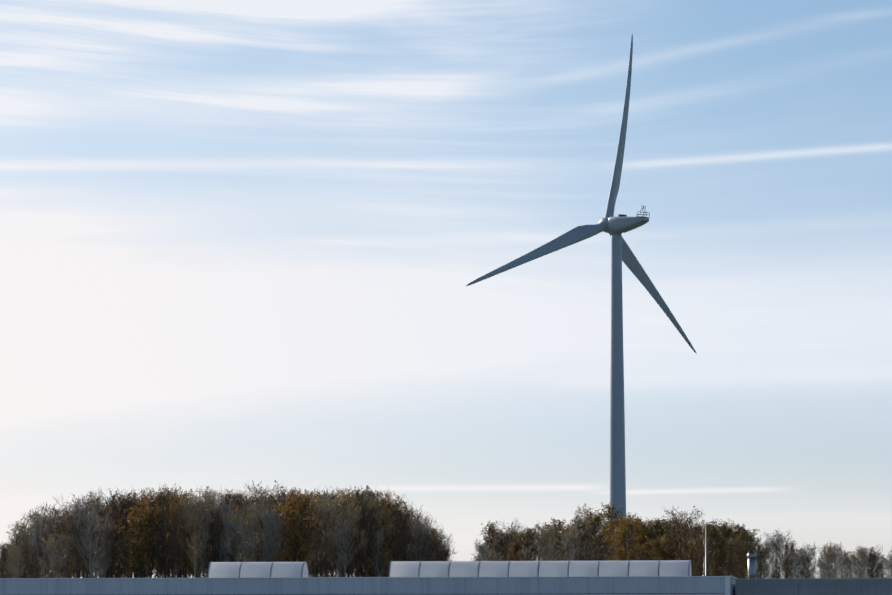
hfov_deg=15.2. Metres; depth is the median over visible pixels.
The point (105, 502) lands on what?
tree
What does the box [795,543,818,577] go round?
tree
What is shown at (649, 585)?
factory hall
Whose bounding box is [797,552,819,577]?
tree
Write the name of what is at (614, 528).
tree
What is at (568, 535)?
tree
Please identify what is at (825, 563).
tree
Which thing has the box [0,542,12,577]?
tree
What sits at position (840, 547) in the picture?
tree
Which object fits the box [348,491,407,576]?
tree
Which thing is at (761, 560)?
tree
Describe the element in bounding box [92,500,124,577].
tree
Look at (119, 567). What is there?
tree
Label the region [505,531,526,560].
tree
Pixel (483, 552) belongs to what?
tree
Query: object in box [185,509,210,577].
tree
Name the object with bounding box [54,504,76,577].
tree
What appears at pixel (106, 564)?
tree
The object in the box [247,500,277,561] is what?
tree
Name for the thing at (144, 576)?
tree
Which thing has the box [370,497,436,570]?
tree
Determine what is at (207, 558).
tree
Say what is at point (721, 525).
tree
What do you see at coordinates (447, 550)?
tree
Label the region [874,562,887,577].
tree
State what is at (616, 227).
wind turbine
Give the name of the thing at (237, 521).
tree
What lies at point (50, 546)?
tree
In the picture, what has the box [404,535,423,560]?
tree
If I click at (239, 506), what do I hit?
tree
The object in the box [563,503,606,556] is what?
tree
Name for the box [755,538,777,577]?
tree
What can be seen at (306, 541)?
tree
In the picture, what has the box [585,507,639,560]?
tree
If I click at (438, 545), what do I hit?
tree
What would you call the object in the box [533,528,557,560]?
tree
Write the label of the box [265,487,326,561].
tree
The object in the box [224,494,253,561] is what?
tree
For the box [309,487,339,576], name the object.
tree
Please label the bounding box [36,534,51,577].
tree
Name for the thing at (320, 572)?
tree
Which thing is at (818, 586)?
building
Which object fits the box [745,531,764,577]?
tree
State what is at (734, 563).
tree
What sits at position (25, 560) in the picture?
tree
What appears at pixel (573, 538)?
tree
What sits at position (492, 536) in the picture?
tree
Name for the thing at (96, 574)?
tree
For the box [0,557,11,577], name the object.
tree
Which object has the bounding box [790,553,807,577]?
tree
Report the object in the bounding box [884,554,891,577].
tree
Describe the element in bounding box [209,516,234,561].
tree
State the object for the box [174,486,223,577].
tree
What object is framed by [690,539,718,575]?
tree
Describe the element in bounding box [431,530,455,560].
tree
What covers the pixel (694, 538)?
tree
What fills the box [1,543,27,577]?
tree
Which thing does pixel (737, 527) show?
tree
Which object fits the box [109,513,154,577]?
tree
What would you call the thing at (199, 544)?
tree
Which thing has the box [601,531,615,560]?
tree
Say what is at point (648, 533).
tree
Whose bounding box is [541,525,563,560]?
tree
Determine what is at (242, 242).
sky
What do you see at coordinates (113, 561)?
tree
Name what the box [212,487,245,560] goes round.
tree
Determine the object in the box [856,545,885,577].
tree
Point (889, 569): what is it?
tree
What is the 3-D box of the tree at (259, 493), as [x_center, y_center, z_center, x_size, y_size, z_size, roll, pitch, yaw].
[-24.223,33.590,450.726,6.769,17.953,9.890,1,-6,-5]
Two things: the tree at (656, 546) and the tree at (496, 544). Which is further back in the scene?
the tree at (496, 544)
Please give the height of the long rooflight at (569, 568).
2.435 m
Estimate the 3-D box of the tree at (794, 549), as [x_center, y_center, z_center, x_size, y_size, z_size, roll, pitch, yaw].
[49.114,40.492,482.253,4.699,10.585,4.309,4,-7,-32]
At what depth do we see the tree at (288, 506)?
472.33 m
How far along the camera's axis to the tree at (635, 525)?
511.94 m
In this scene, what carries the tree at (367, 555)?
on the terrain
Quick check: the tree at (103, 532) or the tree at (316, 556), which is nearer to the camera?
the tree at (316, 556)
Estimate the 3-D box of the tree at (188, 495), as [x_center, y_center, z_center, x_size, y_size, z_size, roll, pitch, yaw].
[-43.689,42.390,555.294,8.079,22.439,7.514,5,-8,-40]
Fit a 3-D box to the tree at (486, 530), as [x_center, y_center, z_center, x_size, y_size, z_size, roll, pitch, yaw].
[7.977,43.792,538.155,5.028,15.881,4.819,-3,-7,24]
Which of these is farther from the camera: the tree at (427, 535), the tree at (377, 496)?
the tree at (427, 535)
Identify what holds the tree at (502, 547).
on the terrain
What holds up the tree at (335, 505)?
on the terrain
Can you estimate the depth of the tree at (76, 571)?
444.91 m
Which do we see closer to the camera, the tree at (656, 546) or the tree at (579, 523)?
the tree at (656, 546)
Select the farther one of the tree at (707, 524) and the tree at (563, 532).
the tree at (563, 532)
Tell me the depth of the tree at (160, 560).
439.74 m
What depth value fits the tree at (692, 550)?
450.37 m
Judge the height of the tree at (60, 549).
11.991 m
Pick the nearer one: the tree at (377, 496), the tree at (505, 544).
the tree at (377, 496)
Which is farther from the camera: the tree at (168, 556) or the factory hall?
the tree at (168, 556)
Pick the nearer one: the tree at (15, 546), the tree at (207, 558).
the tree at (207, 558)
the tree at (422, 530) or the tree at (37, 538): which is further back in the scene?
the tree at (37, 538)
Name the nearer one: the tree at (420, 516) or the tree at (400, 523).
the tree at (400, 523)
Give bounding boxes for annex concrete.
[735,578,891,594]
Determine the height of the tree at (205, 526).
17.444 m
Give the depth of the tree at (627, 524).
443.71 m
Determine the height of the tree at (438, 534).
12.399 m
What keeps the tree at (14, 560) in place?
on the terrain
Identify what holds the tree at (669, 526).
on the terrain
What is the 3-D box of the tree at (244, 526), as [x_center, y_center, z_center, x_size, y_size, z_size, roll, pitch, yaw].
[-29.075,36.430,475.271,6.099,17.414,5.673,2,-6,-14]
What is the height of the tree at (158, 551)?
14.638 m
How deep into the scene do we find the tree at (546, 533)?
471.33 m
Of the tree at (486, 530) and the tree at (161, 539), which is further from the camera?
the tree at (486, 530)
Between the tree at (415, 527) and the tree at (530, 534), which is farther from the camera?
the tree at (415, 527)
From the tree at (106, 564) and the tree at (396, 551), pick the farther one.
the tree at (396, 551)
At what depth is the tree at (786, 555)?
438.47 m
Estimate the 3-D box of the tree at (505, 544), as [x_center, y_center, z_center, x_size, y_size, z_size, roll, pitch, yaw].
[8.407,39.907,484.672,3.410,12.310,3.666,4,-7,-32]
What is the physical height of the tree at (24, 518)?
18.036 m
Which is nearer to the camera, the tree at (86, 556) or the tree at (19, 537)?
the tree at (86, 556)
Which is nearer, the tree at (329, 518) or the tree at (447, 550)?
the tree at (329, 518)
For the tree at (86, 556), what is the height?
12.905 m
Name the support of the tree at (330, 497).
on the terrain
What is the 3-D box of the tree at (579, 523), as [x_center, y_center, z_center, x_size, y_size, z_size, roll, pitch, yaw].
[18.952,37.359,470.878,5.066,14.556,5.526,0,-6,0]
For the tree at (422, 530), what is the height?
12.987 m
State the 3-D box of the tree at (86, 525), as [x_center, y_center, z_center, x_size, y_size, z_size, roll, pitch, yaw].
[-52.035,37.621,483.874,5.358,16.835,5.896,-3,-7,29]
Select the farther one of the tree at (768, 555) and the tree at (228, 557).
the tree at (768, 555)
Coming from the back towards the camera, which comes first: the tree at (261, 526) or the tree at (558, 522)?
the tree at (558, 522)
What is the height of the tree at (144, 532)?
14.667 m
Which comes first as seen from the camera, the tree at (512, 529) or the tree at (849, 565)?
the tree at (849, 565)
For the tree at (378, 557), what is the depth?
469.94 m
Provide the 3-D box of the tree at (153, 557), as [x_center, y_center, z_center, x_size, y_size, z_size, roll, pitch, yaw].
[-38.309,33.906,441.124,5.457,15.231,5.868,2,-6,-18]
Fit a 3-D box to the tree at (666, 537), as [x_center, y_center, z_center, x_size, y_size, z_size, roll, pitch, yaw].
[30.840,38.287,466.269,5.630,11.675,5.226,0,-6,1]
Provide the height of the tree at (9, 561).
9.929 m
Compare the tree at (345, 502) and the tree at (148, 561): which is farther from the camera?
the tree at (345, 502)
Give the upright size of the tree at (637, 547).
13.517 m
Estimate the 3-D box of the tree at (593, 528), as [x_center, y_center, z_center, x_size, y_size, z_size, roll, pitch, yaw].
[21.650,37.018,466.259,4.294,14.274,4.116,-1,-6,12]
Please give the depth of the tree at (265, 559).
442.31 m
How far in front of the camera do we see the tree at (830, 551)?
472.95 m
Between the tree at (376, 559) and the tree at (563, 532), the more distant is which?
the tree at (563, 532)
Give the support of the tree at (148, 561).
on the terrain
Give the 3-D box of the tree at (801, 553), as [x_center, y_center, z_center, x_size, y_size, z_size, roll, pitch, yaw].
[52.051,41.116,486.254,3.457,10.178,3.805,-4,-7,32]
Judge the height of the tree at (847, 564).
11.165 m
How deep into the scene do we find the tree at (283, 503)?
445.47 m
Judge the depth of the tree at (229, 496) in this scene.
448.60 m
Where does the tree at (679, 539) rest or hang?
on the terrain
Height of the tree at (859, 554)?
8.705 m
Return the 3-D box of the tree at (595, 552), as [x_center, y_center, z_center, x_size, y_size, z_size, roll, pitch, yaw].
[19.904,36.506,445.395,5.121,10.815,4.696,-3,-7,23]
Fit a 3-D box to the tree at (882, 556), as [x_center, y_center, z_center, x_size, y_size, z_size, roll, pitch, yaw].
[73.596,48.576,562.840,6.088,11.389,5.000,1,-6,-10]
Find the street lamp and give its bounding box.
[705,522,716,575]
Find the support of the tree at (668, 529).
on the terrain
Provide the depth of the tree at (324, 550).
472.82 m
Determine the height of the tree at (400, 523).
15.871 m
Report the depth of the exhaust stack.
335.82 m
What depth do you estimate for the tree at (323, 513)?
449.81 m
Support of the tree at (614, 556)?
on the terrain
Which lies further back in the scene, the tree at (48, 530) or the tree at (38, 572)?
the tree at (48, 530)
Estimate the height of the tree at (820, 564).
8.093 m
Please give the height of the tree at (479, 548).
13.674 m
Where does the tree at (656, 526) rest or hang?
on the terrain
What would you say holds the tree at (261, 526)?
on the terrain
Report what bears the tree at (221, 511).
on the terrain
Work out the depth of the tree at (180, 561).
470.45 m
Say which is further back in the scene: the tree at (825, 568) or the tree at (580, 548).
the tree at (825, 568)
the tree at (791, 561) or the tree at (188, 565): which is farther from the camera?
the tree at (188, 565)
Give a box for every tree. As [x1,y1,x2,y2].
[0,519,41,577]
[0,535,32,575]
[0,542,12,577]
[0,545,21,577]
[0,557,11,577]
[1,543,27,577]
[5,534,34,577]
[7,543,26,577]
[13,545,34,577]
[18,511,46,573]
[20,547,46,577]
[25,510,48,577]
[27,526,47,576]
[28,502,61,577]
[28,544,44,577]
[34,513,61,571]
[35,532,74,577]
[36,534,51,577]
[38,515,60,576]
[40,502,75,566]
[42,515,94,577]
[42,522,78,576]
[53,489,106,577]
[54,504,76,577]
[56,490,108,577]
[56,510,96,577]
[56,521,74,577]
[62,517,99,577]
[66,500,105,572]
[68,517,97,577]
[73,519,97,577]
[75,509,102,577]
[75,519,94,577]
[79,488,135,577]
[84,504,137,577]
[86,492,151,577]
[91,507,124,577]
[91,509,126,577]
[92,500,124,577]
[94,506,140,577]
[95,491,125,577]
[109,489,147,576]
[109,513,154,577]
[113,500,162,577]
[126,498,150,577]
[127,500,155,577]
[129,498,157,577]
[130,488,178,576]
[136,499,175,577]
[136,508,171,577]
[137,521,163,577]
[138,487,188,577]
[148,494,173,577]
[151,487,198,577]
[152,483,194,577]
[156,521,188,577]
[157,500,183,577]
[165,495,209,577]
[167,515,189,577]
[168,518,196,577]
[171,486,201,577]
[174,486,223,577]
[183,497,214,576]
[185,489,215,577]
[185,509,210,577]
[196,509,223,577]
[198,486,223,572]
[200,507,230,566]
[200,510,223,569]
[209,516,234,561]
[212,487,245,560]
[213,489,243,561]
[213,493,245,561]
[216,499,247,561]
[217,489,254,557]
[221,503,268,561]
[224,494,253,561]
[226,493,260,561]
[231,498,258,561]
[233,512,264,561]
[242,480,288,561]
[245,500,290,560]
[246,496,278,561]
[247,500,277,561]
[255,493,299,560]
[257,511,283,561]
[258,505,296,561]
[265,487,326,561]
[271,487,322,561]
[282,489,325,568]
[285,513,321,570]
[292,502,313,563]
[293,489,334,576]
[303,515,335,576]
[305,505,333,576]
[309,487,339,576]
[311,497,347,576]
[311,515,326,576]
[317,487,339,576]
[317,488,383,576]
[320,495,370,576]
[321,507,351,576]
[325,489,361,573]
[329,489,363,576]
[331,499,357,576]
[342,485,378,576]
[342,487,395,576]
[344,526,369,576]
[348,485,397,576]
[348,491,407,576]
[351,505,381,576]
[352,485,377,574]
[357,523,391,576]
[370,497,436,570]
[375,507,416,576]
[378,512,407,576]
[382,503,414,567]
[385,524,410,565]
[386,510,426,560]
[396,531,437,560]
[402,515,431,560]
[403,504,431,537]
[404,517,438,560]
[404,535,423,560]
[411,540,435,560]
[416,529,441,555]
[417,525,436,560]
[425,536,452,560]
[430,525,445,554]
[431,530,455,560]
[435,546,449,560]
[439,545,455,558]
[472,538,498,560]
[473,539,494,560]
[480,520,507,560]
[481,526,503,558]
[483,530,506,559]
[486,549,506,560]
[488,528,520,560]
[493,533,513,559]
[499,518,527,560]
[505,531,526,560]
[514,530,530,560]
[516,528,548,560]
[518,527,540,559]
[531,522,560,560]
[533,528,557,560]
[535,518,568,560]
[536,538,555,560]
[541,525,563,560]
[544,526,567,560]
[553,524,587,560]
[556,524,577,556]
[558,524,585,560]
[560,531,582,560]
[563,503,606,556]
[563,514,595,560]
[563,529,589,559]
[573,528,603,560]
[574,533,607,560]
[581,534,614,560]
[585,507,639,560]
[585,512,613,560]
[594,502,623,556]
[595,512,654,560]
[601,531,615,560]
[606,517,639,560]
[609,524,636,560]
[623,517,646,558]
[626,525,656,559]
[627,524,664,559]
[632,520,668,559]
[637,517,666,558]
[646,536,675,559]
[649,531,682,559]
[660,506,706,570]
[660,517,677,559]
[663,520,696,558]
[669,513,702,575]
[674,537,709,575]
[678,520,709,574]
[683,525,704,573]
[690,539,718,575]
[694,521,734,575]
[695,522,730,575]
[707,519,743,574]
[708,533,731,574]
[711,518,734,567]
[720,539,746,578]
[724,535,748,578]
[727,530,752,578]
[728,521,757,578]
[733,528,758,578]
[738,539,772,577]
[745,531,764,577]
[747,546,770,577]
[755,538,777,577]
[755,541,778,577]
[764,528,789,577]
[768,536,796,577]
[770,532,792,577]
[772,545,797,577]
[779,549,799,577]
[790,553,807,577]
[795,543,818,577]
[795,546,814,577]
[795,547,815,577]
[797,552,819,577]
[813,555,826,577]
[815,543,837,576]
[815,543,840,577]
[815,556,837,577]
[817,542,843,577]
[821,544,836,577]
[831,551,849,577]
[833,550,850,577]
[836,552,854,577]
[840,550,857,577]
[848,547,873,577]
[848,562,861,577]
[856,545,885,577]
[857,546,881,577]
[866,552,880,577]
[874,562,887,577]
[876,552,888,577]
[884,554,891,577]
[884,558,891,577]
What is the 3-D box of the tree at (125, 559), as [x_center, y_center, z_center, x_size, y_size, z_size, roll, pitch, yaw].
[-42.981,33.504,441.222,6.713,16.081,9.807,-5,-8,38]
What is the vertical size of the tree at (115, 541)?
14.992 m
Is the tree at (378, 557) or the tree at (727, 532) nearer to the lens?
the tree at (378, 557)
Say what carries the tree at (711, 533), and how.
on the terrain
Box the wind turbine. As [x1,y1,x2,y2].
[466,35,696,521]
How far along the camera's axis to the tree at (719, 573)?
464.64 m
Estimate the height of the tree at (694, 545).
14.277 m
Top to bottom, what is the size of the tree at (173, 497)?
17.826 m
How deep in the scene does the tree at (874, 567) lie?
464.06 m
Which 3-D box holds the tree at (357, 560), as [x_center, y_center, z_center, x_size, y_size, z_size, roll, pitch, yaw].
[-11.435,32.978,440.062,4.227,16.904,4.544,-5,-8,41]
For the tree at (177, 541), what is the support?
on the terrain
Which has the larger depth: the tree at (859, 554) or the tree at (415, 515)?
the tree at (415, 515)
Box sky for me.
[0,0,891,578]
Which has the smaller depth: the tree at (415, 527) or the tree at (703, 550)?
the tree at (703, 550)
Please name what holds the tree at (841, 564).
on the terrain
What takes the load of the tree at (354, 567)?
on the terrain
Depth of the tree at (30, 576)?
463.48 m
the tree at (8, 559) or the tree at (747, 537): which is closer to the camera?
the tree at (747, 537)
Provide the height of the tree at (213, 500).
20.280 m
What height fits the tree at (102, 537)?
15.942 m
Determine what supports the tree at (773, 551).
on the terrain
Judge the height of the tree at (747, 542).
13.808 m
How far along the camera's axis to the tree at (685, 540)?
515.50 m
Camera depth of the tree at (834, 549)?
553.14 m
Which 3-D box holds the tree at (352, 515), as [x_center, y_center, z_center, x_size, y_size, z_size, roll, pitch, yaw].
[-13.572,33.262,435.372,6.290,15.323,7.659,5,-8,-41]
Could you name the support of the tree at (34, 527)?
on the terrain
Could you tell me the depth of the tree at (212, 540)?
445.49 m
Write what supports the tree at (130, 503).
on the terrain
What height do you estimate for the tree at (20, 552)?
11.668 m
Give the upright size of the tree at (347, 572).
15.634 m
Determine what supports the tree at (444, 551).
on the terrain
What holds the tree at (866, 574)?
on the terrain
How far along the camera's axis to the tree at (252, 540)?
464.15 m
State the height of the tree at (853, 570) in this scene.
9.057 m
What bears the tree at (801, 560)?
on the terrain
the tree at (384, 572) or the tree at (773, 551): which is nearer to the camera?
the tree at (773, 551)
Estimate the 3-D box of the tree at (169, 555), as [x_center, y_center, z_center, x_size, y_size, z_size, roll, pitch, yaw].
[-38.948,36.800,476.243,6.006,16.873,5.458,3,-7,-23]
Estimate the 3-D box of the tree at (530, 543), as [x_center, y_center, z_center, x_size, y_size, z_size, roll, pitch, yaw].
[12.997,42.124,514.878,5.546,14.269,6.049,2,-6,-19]
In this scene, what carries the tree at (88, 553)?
on the terrain
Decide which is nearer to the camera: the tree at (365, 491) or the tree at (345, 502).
the tree at (345, 502)
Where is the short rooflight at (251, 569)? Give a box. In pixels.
[207,561,308,577]
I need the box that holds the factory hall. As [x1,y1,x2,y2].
[0,576,737,594]
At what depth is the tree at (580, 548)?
483.52 m
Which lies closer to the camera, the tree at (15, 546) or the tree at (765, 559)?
the tree at (765, 559)
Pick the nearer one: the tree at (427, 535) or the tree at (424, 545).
the tree at (424, 545)
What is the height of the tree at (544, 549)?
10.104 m
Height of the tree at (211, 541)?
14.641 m
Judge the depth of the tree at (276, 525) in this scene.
437.87 m
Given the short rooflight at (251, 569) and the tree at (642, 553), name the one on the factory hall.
the short rooflight at (251, 569)
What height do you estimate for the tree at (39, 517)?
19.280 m
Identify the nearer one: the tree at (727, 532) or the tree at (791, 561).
the tree at (791, 561)
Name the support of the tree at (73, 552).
on the terrain
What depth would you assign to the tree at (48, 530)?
465.63 m
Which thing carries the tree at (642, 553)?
on the terrain
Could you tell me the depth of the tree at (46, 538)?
467.26 m
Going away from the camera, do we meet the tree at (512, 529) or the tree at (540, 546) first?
the tree at (540, 546)
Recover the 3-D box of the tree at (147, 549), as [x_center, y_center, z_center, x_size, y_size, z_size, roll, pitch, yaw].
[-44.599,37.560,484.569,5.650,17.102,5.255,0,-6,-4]
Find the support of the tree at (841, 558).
on the terrain
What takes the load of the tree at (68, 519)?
on the terrain
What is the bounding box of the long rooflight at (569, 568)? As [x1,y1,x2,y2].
[388,560,691,576]
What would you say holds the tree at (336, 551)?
on the terrain
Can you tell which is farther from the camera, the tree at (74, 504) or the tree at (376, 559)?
the tree at (74, 504)
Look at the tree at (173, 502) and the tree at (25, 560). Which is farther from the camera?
the tree at (173, 502)
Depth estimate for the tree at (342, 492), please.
463.61 m
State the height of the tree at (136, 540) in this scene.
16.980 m
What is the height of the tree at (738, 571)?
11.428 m
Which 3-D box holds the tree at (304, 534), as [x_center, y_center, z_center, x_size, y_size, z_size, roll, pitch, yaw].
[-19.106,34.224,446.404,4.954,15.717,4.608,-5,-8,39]
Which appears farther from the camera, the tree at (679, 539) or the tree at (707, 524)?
the tree at (707, 524)
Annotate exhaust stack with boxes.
[747,553,756,578]
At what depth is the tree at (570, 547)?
444.83 m
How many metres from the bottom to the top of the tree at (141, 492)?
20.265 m
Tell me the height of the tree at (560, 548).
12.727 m
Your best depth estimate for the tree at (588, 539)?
434.06 m
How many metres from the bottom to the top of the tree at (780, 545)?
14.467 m
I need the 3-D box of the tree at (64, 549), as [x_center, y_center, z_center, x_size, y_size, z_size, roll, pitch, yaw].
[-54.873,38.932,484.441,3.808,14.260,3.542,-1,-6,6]
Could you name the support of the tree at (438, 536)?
on the terrain
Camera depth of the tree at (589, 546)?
504.51 m
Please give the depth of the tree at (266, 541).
467.03 m
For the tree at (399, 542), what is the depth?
451.95 m
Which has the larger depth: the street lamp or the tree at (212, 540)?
the tree at (212, 540)
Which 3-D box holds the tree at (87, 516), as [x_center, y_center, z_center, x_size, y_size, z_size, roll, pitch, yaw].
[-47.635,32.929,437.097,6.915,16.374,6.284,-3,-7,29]
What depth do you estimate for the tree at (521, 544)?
469.51 m
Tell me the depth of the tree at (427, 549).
450.42 m
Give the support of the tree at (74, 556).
on the terrain
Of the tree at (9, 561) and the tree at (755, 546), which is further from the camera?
the tree at (9, 561)
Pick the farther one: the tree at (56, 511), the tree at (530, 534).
the tree at (56, 511)
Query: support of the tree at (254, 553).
on the terrain
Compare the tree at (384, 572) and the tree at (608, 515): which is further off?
the tree at (608, 515)
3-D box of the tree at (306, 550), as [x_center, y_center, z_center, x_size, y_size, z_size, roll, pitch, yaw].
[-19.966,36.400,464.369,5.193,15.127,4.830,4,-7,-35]
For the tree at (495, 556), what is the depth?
444.54 m

